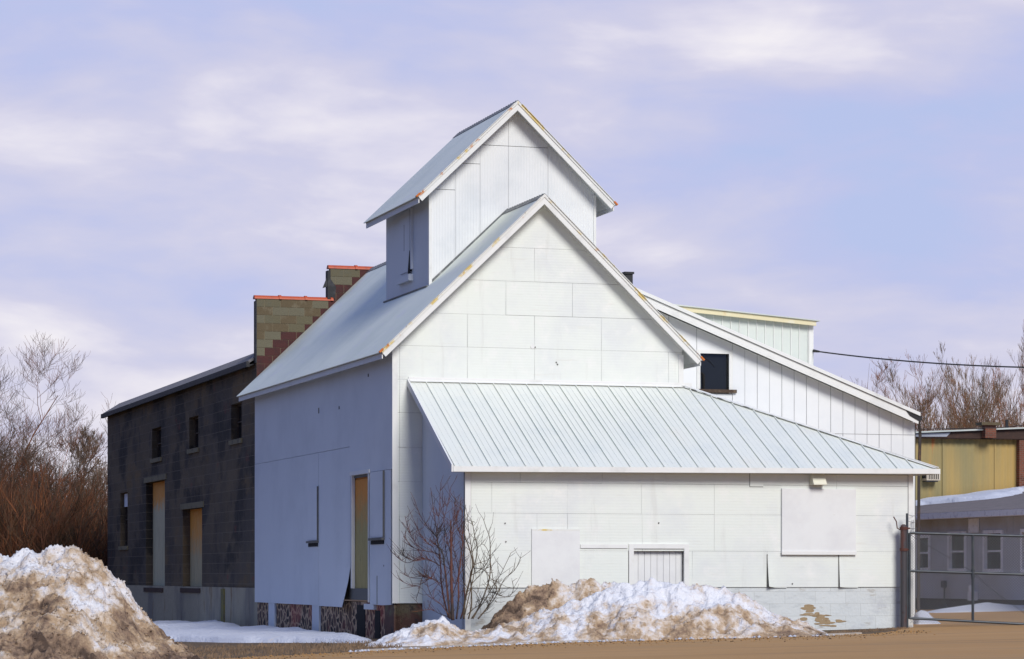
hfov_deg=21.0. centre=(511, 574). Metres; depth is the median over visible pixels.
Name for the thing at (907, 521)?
fence post
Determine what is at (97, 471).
bare tree
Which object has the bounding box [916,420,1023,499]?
yellow metal building
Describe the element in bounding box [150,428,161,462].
window
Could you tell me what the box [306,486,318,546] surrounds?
window cover
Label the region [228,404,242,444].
window
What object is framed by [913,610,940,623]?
snow pile
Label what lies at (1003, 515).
grey office
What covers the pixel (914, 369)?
bare tree
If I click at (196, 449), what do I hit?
window
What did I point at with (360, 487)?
door
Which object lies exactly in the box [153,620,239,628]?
snow bank
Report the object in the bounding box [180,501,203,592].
door
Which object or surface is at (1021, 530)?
window
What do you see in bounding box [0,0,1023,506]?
sky
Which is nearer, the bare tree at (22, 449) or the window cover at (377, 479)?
the window cover at (377, 479)
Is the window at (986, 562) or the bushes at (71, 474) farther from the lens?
the bushes at (71, 474)
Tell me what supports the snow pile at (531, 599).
on the ground at (203, 644)
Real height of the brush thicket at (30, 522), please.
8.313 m
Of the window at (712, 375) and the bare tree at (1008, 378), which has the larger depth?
the bare tree at (1008, 378)
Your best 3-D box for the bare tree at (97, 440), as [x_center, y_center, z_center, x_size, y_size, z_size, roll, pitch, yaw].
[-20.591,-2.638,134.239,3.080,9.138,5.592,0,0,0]
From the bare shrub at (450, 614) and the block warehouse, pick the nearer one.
the bare shrub at (450, 614)
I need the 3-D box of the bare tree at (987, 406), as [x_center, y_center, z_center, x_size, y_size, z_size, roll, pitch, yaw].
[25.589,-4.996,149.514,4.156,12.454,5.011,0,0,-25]
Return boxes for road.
[222,609,1023,658]
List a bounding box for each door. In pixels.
[143,474,165,591]
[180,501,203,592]
[350,469,369,601]
[628,544,688,585]
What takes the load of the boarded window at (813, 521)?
in the lean to
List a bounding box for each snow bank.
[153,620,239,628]
[162,625,370,642]
[927,602,1023,612]
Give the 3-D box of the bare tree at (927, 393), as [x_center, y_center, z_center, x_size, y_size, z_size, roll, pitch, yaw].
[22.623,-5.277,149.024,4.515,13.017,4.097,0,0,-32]
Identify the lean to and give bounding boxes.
[407,377,939,630]
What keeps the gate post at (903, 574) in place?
on the ground at (203, 644)
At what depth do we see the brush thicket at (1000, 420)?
153.38 m
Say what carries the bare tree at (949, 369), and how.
on the ground at (203, 644)
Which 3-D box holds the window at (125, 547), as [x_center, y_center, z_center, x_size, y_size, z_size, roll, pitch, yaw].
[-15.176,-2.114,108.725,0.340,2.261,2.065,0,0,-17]
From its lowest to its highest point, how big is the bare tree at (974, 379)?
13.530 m
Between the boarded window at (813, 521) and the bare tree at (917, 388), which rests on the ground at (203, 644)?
the bare tree at (917, 388)
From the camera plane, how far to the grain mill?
71.20 m
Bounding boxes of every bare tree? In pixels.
[0,331,115,527]
[66,426,107,525]
[67,427,107,505]
[856,358,945,430]
[869,351,977,430]
[877,357,970,430]
[899,380,994,427]
[903,368,955,430]
[930,368,1023,429]
[933,343,996,426]
[942,355,1014,429]
[949,373,1017,429]
[969,327,1023,427]
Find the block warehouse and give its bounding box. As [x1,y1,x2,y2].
[101,265,371,626]
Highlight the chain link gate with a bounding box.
[908,532,1023,625]
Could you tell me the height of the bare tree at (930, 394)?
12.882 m
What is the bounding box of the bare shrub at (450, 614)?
[387,474,529,619]
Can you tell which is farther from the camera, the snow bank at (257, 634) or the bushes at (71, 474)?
the bushes at (71, 474)
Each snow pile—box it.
[0,544,203,658]
[365,578,825,646]
[481,578,616,629]
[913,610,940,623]
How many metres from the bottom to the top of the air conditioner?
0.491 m
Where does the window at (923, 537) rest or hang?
in the grey office
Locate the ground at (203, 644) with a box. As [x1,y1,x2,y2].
[179,628,896,658]
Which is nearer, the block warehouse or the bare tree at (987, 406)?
the block warehouse
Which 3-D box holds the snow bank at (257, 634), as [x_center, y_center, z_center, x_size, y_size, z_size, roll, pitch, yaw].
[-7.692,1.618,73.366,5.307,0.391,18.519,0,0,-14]
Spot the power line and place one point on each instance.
(814, 350)
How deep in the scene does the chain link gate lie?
67.49 m
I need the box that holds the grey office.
[916,492,1023,608]
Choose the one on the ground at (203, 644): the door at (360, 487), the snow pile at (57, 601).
the snow pile at (57, 601)
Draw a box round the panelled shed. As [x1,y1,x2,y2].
[622,272,921,616]
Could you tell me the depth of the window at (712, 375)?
74.86 m
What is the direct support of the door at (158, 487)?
in the block warehouse
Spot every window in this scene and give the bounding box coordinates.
[118,493,127,549]
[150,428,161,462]
[187,417,198,453]
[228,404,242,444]
[697,349,736,392]
[781,488,856,554]
[916,535,929,569]
[947,531,965,570]
[982,530,1002,571]
[1020,529,1023,572]
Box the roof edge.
[916,425,1023,429]
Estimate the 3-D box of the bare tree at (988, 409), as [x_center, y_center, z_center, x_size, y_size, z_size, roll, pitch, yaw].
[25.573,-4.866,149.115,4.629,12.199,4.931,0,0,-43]
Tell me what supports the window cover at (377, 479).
in the grain mill
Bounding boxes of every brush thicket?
[0,440,107,567]
[841,357,1023,430]
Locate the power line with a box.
[813,349,1023,367]
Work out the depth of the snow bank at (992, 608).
87.61 m
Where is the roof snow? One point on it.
(989, 494)
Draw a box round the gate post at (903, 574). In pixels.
[893,517,909,627]
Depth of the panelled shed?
75.59 m
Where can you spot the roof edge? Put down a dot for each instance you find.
(973, 428)
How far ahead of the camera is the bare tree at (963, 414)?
154.65 m
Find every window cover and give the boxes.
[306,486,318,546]
[368,470,384,544]
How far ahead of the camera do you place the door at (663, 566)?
66.03 m
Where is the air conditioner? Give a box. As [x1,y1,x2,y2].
[922,474,939,481]
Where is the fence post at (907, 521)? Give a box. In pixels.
[906,513,916,627]
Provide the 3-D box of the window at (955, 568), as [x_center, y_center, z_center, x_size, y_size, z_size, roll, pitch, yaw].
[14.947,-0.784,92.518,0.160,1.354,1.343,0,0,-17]
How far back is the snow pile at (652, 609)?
62.01 m
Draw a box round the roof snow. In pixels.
[916,486,1023,505]
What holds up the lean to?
on the ground at (203, 644)
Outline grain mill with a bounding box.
[236,100,704,638]

